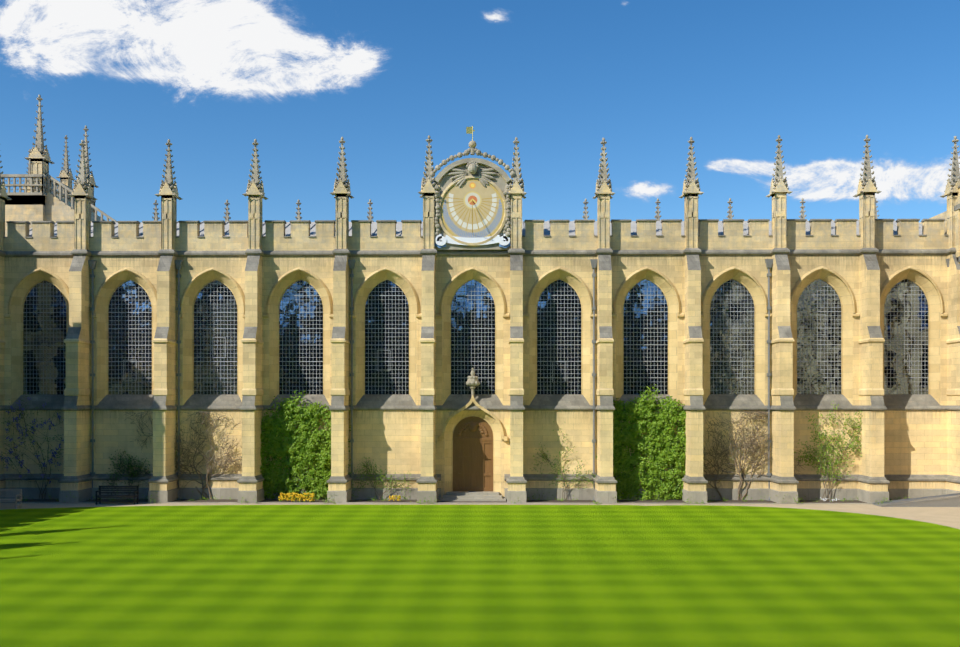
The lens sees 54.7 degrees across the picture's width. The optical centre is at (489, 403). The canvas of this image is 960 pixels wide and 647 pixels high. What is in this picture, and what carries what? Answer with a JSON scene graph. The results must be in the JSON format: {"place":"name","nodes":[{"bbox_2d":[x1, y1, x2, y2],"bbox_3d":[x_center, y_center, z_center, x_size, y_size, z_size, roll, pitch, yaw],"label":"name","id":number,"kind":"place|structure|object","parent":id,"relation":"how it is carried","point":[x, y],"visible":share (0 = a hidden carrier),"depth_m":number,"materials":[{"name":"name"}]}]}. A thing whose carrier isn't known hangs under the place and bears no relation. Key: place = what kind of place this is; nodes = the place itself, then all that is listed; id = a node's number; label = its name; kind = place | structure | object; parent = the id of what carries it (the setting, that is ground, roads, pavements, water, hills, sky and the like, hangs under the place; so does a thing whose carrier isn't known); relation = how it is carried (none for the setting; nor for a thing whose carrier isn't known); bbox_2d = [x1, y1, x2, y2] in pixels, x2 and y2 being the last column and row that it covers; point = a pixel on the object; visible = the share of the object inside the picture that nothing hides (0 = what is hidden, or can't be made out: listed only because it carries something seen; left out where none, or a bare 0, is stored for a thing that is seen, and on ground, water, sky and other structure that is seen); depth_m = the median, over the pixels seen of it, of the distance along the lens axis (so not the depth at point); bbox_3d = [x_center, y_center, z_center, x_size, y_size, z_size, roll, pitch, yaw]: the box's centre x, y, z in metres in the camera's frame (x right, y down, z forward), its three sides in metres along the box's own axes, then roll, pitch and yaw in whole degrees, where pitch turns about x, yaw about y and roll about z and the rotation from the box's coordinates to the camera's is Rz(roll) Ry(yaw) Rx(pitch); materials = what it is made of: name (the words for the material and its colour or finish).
{"place":"outdoors","nodes":[
{"label":"outdoors","id":0,"kind":"place"},
{"bbox_2d":[0,499,871,503],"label":"edging","id":1,"kind":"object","parent":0,"point":[468,502],"depth_m":47.65,"materials":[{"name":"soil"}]},
{"bbox_2d":[0,394,63,498],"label":"climbing shrub","id":2,"kind":"object","parent":1,"relation":"on","point":[26,433],"visible":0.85,"depth_m":49.20,"materials":[{"name":"green plant"}]},
{"bbox_2d":[102,449,152,498],"bbox_3d":[-19.105,3.846,49.187,2.772,2.811,0.744,0,0,-3],"label":"bay shrub","id":3,"kind":"object","parent":1,"relation":"on","point":[139,466],"visible":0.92,"depth_m":49.16,"materials":[{"name":"green plant"}]},
{"bbox_2d":[348,457,413,499],"bbox_3d":[-5.741,3.963,49.047,3.559,2.244,0.722,0,0,1],"label":"shrub","id":4,"kind":"object","parent":1,"relation":"on","point":[383,477],"visible":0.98,"depth_m":48.91,"materials":[{"name":"green plant"}]},
{"bbox_2d":[125,411,803,499],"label":"bare vines","id":5,"kind":"object","parent":1,"relation":"on","point":[750,443],"visible":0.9,"depth_m":48.95,"materials":[{"name":"brown plant"}]},
{"bbox_2d":[22,490,909,504],"bbox_3d":[-1.632,4.778,47.974,46.961,0.716,2.244,0,0,1],"label":"border planting","id":6,"kind":"object","parent":1,"relation":"on","point":[299,497],"visible":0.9,"depth_m":47.79,"materials":[{"name":"green plant"}]},
{"bbox_2d":[260,384,685,499],"bbox_3d":[-0.738,2.090,48.903,23.865,6.021,0.603,0,0,1],"label":"climbing ivy","id":7,"kind":"object","parent":1,"relation":"on","point":[306,449],"visible":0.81,"depth_m":48.85,"materials":[{"name":"green plant"}]},
{"bbox_2d":[0,248,959,502],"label":"plinth and strings","id":8,"kind":"structure","parent":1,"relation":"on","point":[862,488],"depth_m":48.89,"materials":[{"name":"stone"}]},
{"bbox_2d":[530,421,595,499],"bbox_3d":[4.034,3.009,48.902,4.093,4.135,0.714,0,0,1],"label":"climbing plant","id":9,"kind":"object","parent":1,"relation":"on","point":[577,475],"visible":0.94,"depth_m":48.82,"materials":[{"name":"green plant"}]},
{"bbox_2d":[794,401,862,499],"bbox_3d":[18.070,2.448,48.759,4.822,5.265,0.911,0,0,1],"label":"bay shrub","id":10,"kind":"object","parent":1,"relation":"on","point":[854,427],"visible":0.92,"depth_m":48.65,"materials":[{"name":"green plant"}]},
{"bbox_2d":[3,236,947,496],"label":"wall","id":11,"kind":"structure","parent":0,"point":[915,442],"depth_m":49.25,"materials":[{"name":"beige stone"}]},
{"bbox_2d":[330,255,349,475],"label":"buttress","id":12,"kind":"structure","parent":11,"relation":"attached to","point":[340,390],"depth_m":47.92,"materials":[{"name":"stone"}]},
{"bbox_2d":[330,137,353,248],"bbox_3d":[-7.789,-10.936,49.092,1.123,6.319,1.123,0,0,1],"label":"pinnacle","id":13,"kind":"object","parent":12,"relation":"on","point":[341,192],"visible":0.94,"depth_m":48.83,"materials":[{"name":"stone"}]},
{"bbox_2d":[419,255,436,475],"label":"buttress","id":14,"kind":"structure","parent":11,"relation":"attached to","point":[427,341],"depth_m":47.80,"materials":[{"name":"stone"}]},
{"bbox_2d":[418,135,438,248],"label":"pinnacle","id":15,"kind":"object","parent":14,"relation":"on","point":[428,191],"visible":0.94,"depth_m":48.77,"materials":[{"name":"stone"}]},
{"bbox_2d":[438,368,506,500],"bbox_3d":[-0.890,1.618,48.917,3.660,7.010,1.550,0,0,1],"label":"door surround","id":16,"kind":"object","parent":11,"relation":"attached to","point":[472,458],"depth_m":49.58,"materials":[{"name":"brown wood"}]},
{"bbox_2d":[23,279,928,393],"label":"arched windows","id":17,"kind":"structure","parent":11,"relation":"in","point":[732,340],"depth_m":49.61,"materials":[{"name":"glass"}]},
{"bbox_2d":[4,266,947,317],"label":"window arch moldings","id":18,"kind":"structure","parent":11,"relation":"attached to","point":[493,280],"depth_m":49.09,"materials":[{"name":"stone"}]},
{"bbox_2d":[4,219,947,237],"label":"battlements","id":19,"kind":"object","parent":11,"relation":"on","point":[546,228],"depth_m":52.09,"materials":[{"name":"beige stone"}]},
{"bbox_2d":[0,256,5,473],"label":"buttress","id":20,"kind":"structure","parent":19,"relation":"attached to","point":[2,389],"depth_m":49.23,"materials":[{"name":"stone"}]},
{"bbox_2d":[0,155,11,250],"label":"pinnacle","id":21,"kind":"object","parent":20,"relation":"on","point":[3,195],"visible":0.96,"depth_m":49.40,"materials":[{"name":"stone"}]},
{"bbox_2d":[1,172,116,236],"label":"tower","id":22,"kind":"structure","parent":19,"relation":"on","point":[47,203],"depth_m":55.56,"materials":[{"name":"stone"}]},
{"bbox_2d":[21,149,30,191],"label":"pinnacle","id":23,"kind":"object","parent":22,"relation":"on","point":[28,168],"visible":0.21,"depth_m":62.16,"materials":[{"name":"stone"}]},
{"bbox_2d":[25,95,54,191],"bbox_3d":[-27.081,-14.933,55.915,1.273,7.312,1.273,0,0,1],"label":"pinnacle","id":24,"kind":"object","parent":22,"relation":"on","point":[39,158],"visible":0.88,"depth_m":55.67,"materials":[{"name":"stone"}]},
{"bbox_2d":[56,135,74,201],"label":"pinnacle","id":25,"kind":"object","parent":22,"relation":"on","point":[66,176],"visible":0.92,"depth_m":58.92,"materials":[{"name":"stone"}]},
{"bbox_2d":[73,125,98,211],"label":"pinnacle","id":26,"kind":"object","parent":22,"relation":"on","point":[91,180],"visible":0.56,"depth_m":62.07,"materials":[{"name":"stone"}]},
{"bbox_2d":[64,256,90,475],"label":"buttress","id":27,"kind":"structure","parent":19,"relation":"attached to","point":[77,390],"depth_m":48.41,"materials":[{"name":"stone"}]},
{"bbox_2d":[68,140,97,249],"bbox_3d":[-21.587,-10.883,49.273,1.123,6.212,1.123,0,0,1],"label":"pinnacle","id":28,"kind":"object","parent":27,"relation":"on","point":[82,193],"visible":1,"depth_m":49.01,"materials":[{"name":"stone"}]},
{"bbox_2d":[152,200,159,220],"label":"pinnacle","id":29,"kind":"object","parent":19,"relation":"on","point":[155,217],"visible":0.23,"depth_m":59.63,"materials":[{"name":"stone"}]},
{"bbox_2d":[152,255,176,475],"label":"buttress","id":30,"kind":"structure","parent":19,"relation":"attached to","point":[164,422],"depth_m":48.35,"materials":[{"name":"stone"}]},
{"bbox_2d":[154,139,181,249],"bbox_3d":[-16.988,-10.888,49.212,1.123,6.223,1.123,0,0,2],"label":"pinnacle","id":31,"kind":"object","parent":30,"relation":"on","point":[168,193],"visible":0.98,"depth_m":48.95,"materials":[{"name":"stone"}]},
{"bbox_2d":[223,200,230,221],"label":"pinnacle","id":32,"kind":"object","parent":19,"relation":"on","point":[227,213],"visible":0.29,"depth_m":59.57,"materials":[{"name":"stone"}]},
{"bbox_2d":[241,255,263,475],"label":"buttress","id":33,"kind":"structure","parent":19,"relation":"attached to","point":[253,343],"depth_m":48.14,"materials":[{"name":"stone"}]},
{"bbox_2d":[242,139,267,248],"bbox_3d":[-12.388,-10.889,49.152,1.123,6.224,1.123,0,0,0],"label":"pinnacle","id":34,"kind":"object","parent":33,"relation":"on","point":[254,193],"visible":0.92,"depth_m":48.89,"materials":[{"name":"stone"}]},
{"bbox_2d":[295,199,301,219],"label":"pinnacle","id":35,"kind":"object","parent":19,"relation":"on","point":[298,213],"visible":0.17,"depth_m":59.52,"materials":[{"name":"stone"}]},
{"bbox_2d":[367,199,373,221],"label":"pinnacle","id":36,"kind":"object","parent":19,"relation":"on","point":[370,217],"visible":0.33,"depth_m":59.45,"materials":[{"name":"stone"}]},
{"bbox_2d":[430,126,514,249],"bbox_3d":[-0.889,-11.347,49.002,4.510,6.500,1.080,0,0,1],"label":"sundial surround","id":37,"kind":"object","parent":19,"relation":"attached to","point":[462,171],"visible":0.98,"depth_m":48.78,"materials":[{"name":"stone"}]},
{"bbox_2d":[441,179,503,237],"bbox_3d":[-0.891,-10.127,48.847,3.353,3.353,0.001,0,0,1],"label":"sundial","id":38,"kind":"object","parent":37,"relation":"attached to","point":[484,218],"visible":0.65,"depth_m":48.85,"materials":[{"name":"beige paint"}]},
{"bbox_2d":[582,199,588,219],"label":"pinnacle","id":39,"kind":"object","parent":19,"relation":"on","point":[585,216],"visible":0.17,"depth_m":59.27,"materials":[{"name":"stone"}]},
{"bbox_2d":[654,198,661,220],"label":"pinnacle","id":40,"kind":"object","parent":19,"relation":"on","point":[657,212],"visible":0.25,"depth_m":59.20,"materials":[{"name":"stone"}]},
{"bbox_2d":[726,198,733,218],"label":"pinnacle","id":41,"kind":"object","parent":19,"relation":"on","point":[729,216],"visible":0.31,"depth_m":59.16,"materials":[{"name":"stone"}]},
{"bbox_2d":[799,198,805,218],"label":"pinnacle","id":42,"kind":"object","parent":19,"relation":"on","point":[802,207],"visible":0.06,"depth_m":59.10,"materials":[{"name":"stone"}]},
{"bbox_2d":[875,198,878,218],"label":"pinnacle","id":43,"kind":"object","parent":19,"relation":"on","point":[876,211],"visible":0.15,"depth_m":59.03,"materials":[{"name":"stone"}]},
{"bbox_2d":[509,255,523,476],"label":"buttress","id":44,"kind":"structure","parent":11,"relation":"attached to","point":[516,343],"depth_m":47.74,"materials":[{"name":"stone"}]},
{"bbox_2d":[506,137,526,248],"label":"pinnacle","id":45,"kind":"object","parent":44,"relation":"on","point":[516,192],"visible":0.85,"depth_m":48.70,"materials":[{"name":"stone"}]},
{"bbox_2d":[88,258,949,500],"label":"downpipes","id":46,"kind":"object","parent":11,"relation":"attached to","point":[351,263],"visible":0.65,"depth_m":49.13,"materials":[{"name":"black metal"}]},
{"bbox_2d":[596,255,613,476],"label":"buttress","id":47,"kind":"structure","parent":11,"relation":"attached to","point":[604,390],"depth_m":47.69,"materials":[{"name":"stone"}]},
{"bbox_2d":[593,138,614,247],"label":"pinnacle","id":48,"kind":"object","parent":47,"relation":"on","point":[603,193],"visible":0.88,"depth_m":48.65,"materials":[{"name":"stone"}]},
{"bbox_2d":[683,254,703,476],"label":"buttress","id":49,"kind":"structure","parent":11,"relation":"attached to","point":[693,390],"depth_m":47.79,"materials":[{"name":"stone"}]},
{"bbox_2d":[679,137,703,248],"bbox_3d":[10.610,-10.902,48.852,1.123,6.250,1.123,0,0,0],"label":"pinnacle","id":50,"kind":"object","parent":49,"relation":"on","point":[691,192],"visible":0.96,"depth_m":48.59,"materials":[{"name":"stone"}]},
{"bbox_2d":[771,254,793,476],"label":"buttress","id":51,"kind":"structure","parent":11,"relation":"attached to","point":[782,389],"depth_m":47.80,"materials":[{"name":"stone"}]},
{"bbox_2d":[765,135,792,248],"bbox_3d":[15.209,-10.936,48.791,1.123,6.318,1.123,0,0,1],"label":"pinnacle","id":52,"kind":"object","parent":51,"relation":"on","point":[779,189],"visible":0.94,"depth_m":48.53,"materials":[{"name":"stone"}]},
{"bbox_2d":[858,254,884,476],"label":"buttress","id":53,"kind":"structure","parent":11,"relation":"attached to","point":[871,390],"depth_m":47.87,"materials":[{"name":"stone"}]},
{"bbox_2d":[853,135,881,247],"bbox_3d":[19.809,-10.934,48.731,1.123,6.313,1.123,0,0,2],"label":"pinnacle","id":54,"kind":"object","parent":53,"relation":"on","point":[867,190],"visible":0.96,"depth_m":48.46,"materials":[{"name":"stone"}]},
{"bbox_2d":[946,254,959,476],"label":"buttress","id":55,"kind":"structure","parent":11,"relation":"attached to","point":[953,366],"depth_m":48.20,"materials":[{"name":"stone"}]},
{"bbox_2d":[940,136,959,248],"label":"pinnacle","id":56,"kind":"object","parent":55,"relation":"on","point":[951,191],"visible":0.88,"depth_m":48.54,"materials":[{"name":"stone"}]},
{"bbox_2d":[0,505,959,646],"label":"lawn","id":57,"kind":"structure","parent":0,"point":[440,576],"depth_m":27.07,"materials":[{"name":"green plant"}]},
{"bbox_2d":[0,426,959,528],"bbox_3d":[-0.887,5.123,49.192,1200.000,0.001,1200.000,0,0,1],"label":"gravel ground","id":58,"kind":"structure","parent":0,"point":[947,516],"depth_m":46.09,"materials":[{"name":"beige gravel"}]},
{"bbox_2d":[0,489,21,508],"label":"teak bench","id":59,"kind":"object","parent":58,"relation":"on","point":[4,492],"visible":1,"depth_m":45.48,"materials":[{"name":"grey wood"}]},
{"bbox_2d":[96,486,138,504],"bbox_3d":[-18.915,4.663,47.178,2.050,0.920,0.500,0,0,1],"label":"dark bench","id":60,"kind":"object","parent":58,"relation":"on","point":[100,496],"visible":1,"depth_m":47.37,"materials":[{"name":"grey metal"}]},
{"bbox_2d":[872,491,959,506],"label":"access ramp","id":61,"kind":"structure","parent":58,"relation":"on","point":[952,499],"depth_m":45.90,"materials":[{"name":"grey concrete"}]},
{"bbox_2d":[920,185,959,263],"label":"range","id":62,"kind":"structure","parent":58,"relation":"on","point":[943,215],"depth_m":48.22,"materials":[{"name":"stone"}]},
{"bbox_2d":[0,0,959,222],"label":"sky","id":63,"kind":"structure","parent":0,"point":[211,78],"materials":[{"name":"blue"}]}
]}

